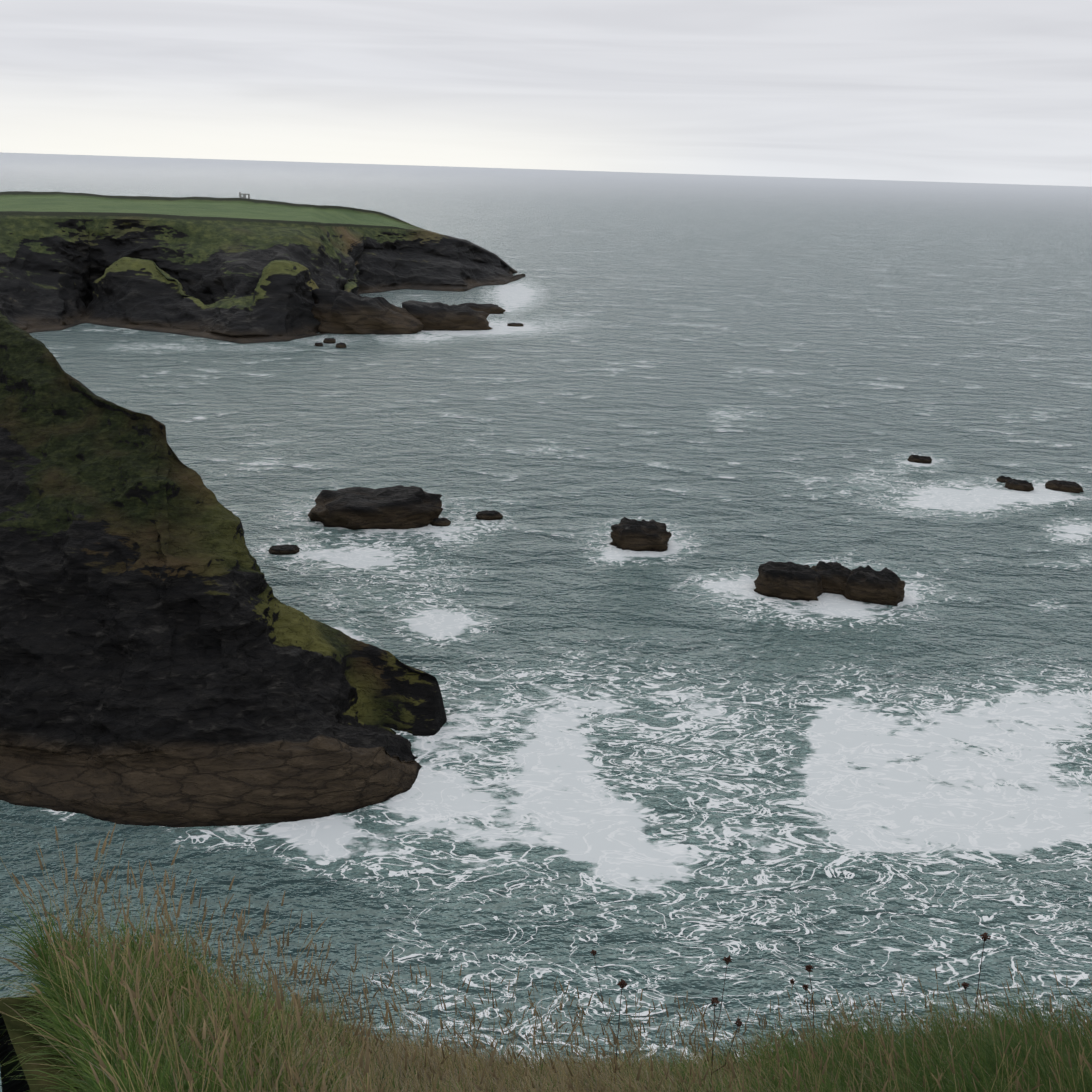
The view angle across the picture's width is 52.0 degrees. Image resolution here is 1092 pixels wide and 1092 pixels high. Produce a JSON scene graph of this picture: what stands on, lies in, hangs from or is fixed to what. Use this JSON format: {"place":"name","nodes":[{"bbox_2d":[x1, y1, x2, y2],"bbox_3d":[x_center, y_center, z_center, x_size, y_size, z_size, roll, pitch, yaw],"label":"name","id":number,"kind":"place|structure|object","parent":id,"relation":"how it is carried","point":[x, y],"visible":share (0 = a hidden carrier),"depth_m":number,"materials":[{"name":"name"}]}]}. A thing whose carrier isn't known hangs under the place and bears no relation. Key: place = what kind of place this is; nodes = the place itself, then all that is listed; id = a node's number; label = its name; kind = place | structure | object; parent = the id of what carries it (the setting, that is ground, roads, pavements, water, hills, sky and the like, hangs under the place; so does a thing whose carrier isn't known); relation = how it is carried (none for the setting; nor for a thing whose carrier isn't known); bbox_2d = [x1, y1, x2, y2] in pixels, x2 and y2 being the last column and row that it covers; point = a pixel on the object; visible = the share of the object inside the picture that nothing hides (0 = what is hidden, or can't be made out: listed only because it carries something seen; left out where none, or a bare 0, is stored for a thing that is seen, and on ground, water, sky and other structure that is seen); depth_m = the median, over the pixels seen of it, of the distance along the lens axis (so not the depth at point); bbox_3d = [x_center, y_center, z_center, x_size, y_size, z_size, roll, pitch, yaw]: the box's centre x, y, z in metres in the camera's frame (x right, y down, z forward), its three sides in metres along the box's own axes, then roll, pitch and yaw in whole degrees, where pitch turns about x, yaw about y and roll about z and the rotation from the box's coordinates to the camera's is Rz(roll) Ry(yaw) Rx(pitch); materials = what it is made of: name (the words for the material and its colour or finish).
{"place":"outdoors","nodes":[
{"label":"outdoors","id":0,"kind":"place"},
{"bbox_2d":[0,1013,30,1091],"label":"cliff face","id":1,"kind":"object","parent":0,"point":[18,1084],"visible":0.04,"depth_m":4.07},
{"bbox_2d":[0,994,85,1091],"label":"cliff top ground","id":2,"kind":"structure","parent":0,"point":[16,1028],"depth_m":3.52,"materials":[{"name":"soil"}]},
{"bbox_2d":[0,823,1091,1091],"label":"cliff top grass","id":3,"kind":"structure","parent":2,"relation":"on","point":[138,1015],"depth_m":4.58,"materials":[{"name":"green plant"}]},
{"bbox_2d":[590,932,990,1091],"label":"dried flower stalks","id":4,"kind":"object","parent":2,"relation":"on","point":[714,1001],"visible":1,"depth_m":5.94,"materials":[{"name":"brown plant"}]},
{"bbox_2d":[0,152,1091,1091],"bbox_3d":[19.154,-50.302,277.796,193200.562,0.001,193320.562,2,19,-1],"label":"sea","id":5,"kind":"structure","parent":0,"point":[687,761],"depth_m":112.15,"materials":[{"name":"liquid"}]},
{"bbox_2d":[0,311,446,827],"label":"promontory","id":6,"kind":"structure","parent":5,"relation":"in","point":[168,658],"depth_m":81.78,"materials":[{"name":"black stone"}]},
{"bbox_2d":[0,191,525,343],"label":"headland","id":7,"kind":"structure","parent":5,"relation":"in","point":[241,270],"depth_m":301.23,"materials":[{"name":"black stone"}]},
{"bbox_2d":[239,192,249,198],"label":"ruined hut","id":8,"kind":"object","parent":7,"relation":"on","point":[244,195],"visible":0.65,"depth_m":392.22,"materials":[{"name":"stone"}]},
{"bbox_2d":[269,544,299,554],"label":"sea rock","id":9,"kind":"object","parent":5,"relation":"in","point":[286,549],"visible":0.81,"depth_m":121.40,"materials":[{"name":"black stone"}]},
{"bbox_2d":[323,338,335,343],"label":"skerry","id":10,"kind":"structure","parent":5,"relation":"in","point":[329,340],"depth_m":263.31,"materials":[{"name":"brown stone"}]},
{"bbox_2d":[336,342,345,347],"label":"skerry","id":11,"kind":"structure","parent":5,"relation":"in","point":[340,345],"depth_m":257.29,"materials":[{"name":"brown stone"}]},
{"bbox_2d":[311,288,423,334],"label":"rock","id":12,"kind":"object","parent":5,"relation":"in","point":[339,312],"visible":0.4,"depth_m":278.81,"materials":[{"name":"brown stone"}]},
{"bbox_2d":[308,485,442,529],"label":"rock","id":13,"kind":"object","parent":5,"relation":"on","point":[394,507],"depth_m":131.28,"materials":[{"name":"black stone"}]},
{"bbox_2d":[430,517,450,525],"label":"sea rock","id":14,"kind":"object","parent":5,"relation":"in","point":[443,521],"visible":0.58,"depth_m":132.47,"materials":[{"name":"black stone"}]},
{"bbox_2d":[402,300,491,330],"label":"skerry","id":15,"kind":"structure","parent":5,"relation":"in","point":[437,316],"depth_m":289.58,"materials":[{"name":"brown stone"}]},
{"bbox_2d":[458,302,505,313],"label":"skerry","id":16,"kind":"structure","parent":5,"relation":"in","point":[491,308],"depth_m":325.08,"materials":[{"name":"brown stone"}]},
{"bbox_2d":[476,510,502,519],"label":"sea rock","id":17,"kind":"object","parent":5,"relation":"in","point":[489,515],"visible":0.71,"depth_m":135.30,"materials":[{"name":"black stone"}]},
{"bbox_2d":[507,323,523,326],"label":"skerry","id":18,"kind":"structure","parent":5,"relation":"in","point":[516,324],"depth_m":301.37,"materials":[{"name":"black stone"}]},
{"bbox_2d":[610,517,671,551],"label":"sea rock","id":19,"kind":"object","parent":5,"relation":"in","point":[636,535],"visible":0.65,"depth_m":126.15,"materials":[{"name":"black stone"}]},
{"bbox_2d":[754,561,823,601],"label":"rock","id":20,"kind":"object","parent":5,"relation":"in","point":[790,580],"visible":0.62,"depth_m":112.91,"materials":[{"name":"black stone"}]},
{"bbox_2d":[811,561,851,594],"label":"sea rock","id":21,"kind":"object","parent":5,"relation":"in","point":[834,575],"visible":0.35,"depth_m":114.89,"materials":[{"name":"black stone"}]},
{"bbox_2d":[841,565,904,605],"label":"rock","id":22,"kind":"object","parent":5,"relation":"in","point":[869,584],"visible":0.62,"depth_m":112.59,"materials":[{"name":"black stone"}]},
{"bbox_2d":[907,454,931,463],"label":"sea rock","id":23,"kind":"object","parent":5,"relation":"in","point":[920,459],"visible":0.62,"depth_m":169.14,"materials":[{"name":"brown stone"}]},
{"bbox_2d":[996,476,1011,482],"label":"sea rock","id":24,"kind":"object","parent":5,"relation":"in","point":[1002,479],"visible":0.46,"depth_m":159.64,"materials":[{"name":"brown stone"}]},
{"bbox_2d":[1004,478,1033,491],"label":"sea rock","id":25,"kind":"object","parent":5,"relation":"in","point":[1019,485],"visible":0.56,"depth_m":155.62,"materials":[{"name":"brown stone"}]},
{"bbox_2d":[1045,480,1083,492],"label":"sea rock","id":26,"kind":"object","parent":5,"relation":"in","point":[1065,486],"visible":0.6,"depth_m":155.92,"materials":[{"name":"brown stone"}]},
{"bbox_2d":[0,0,1091,186],"label":"sky","id":27,"kind":"structure","parent":0,"point":[959,91],"materials":[{"name":"white"}]}
]}

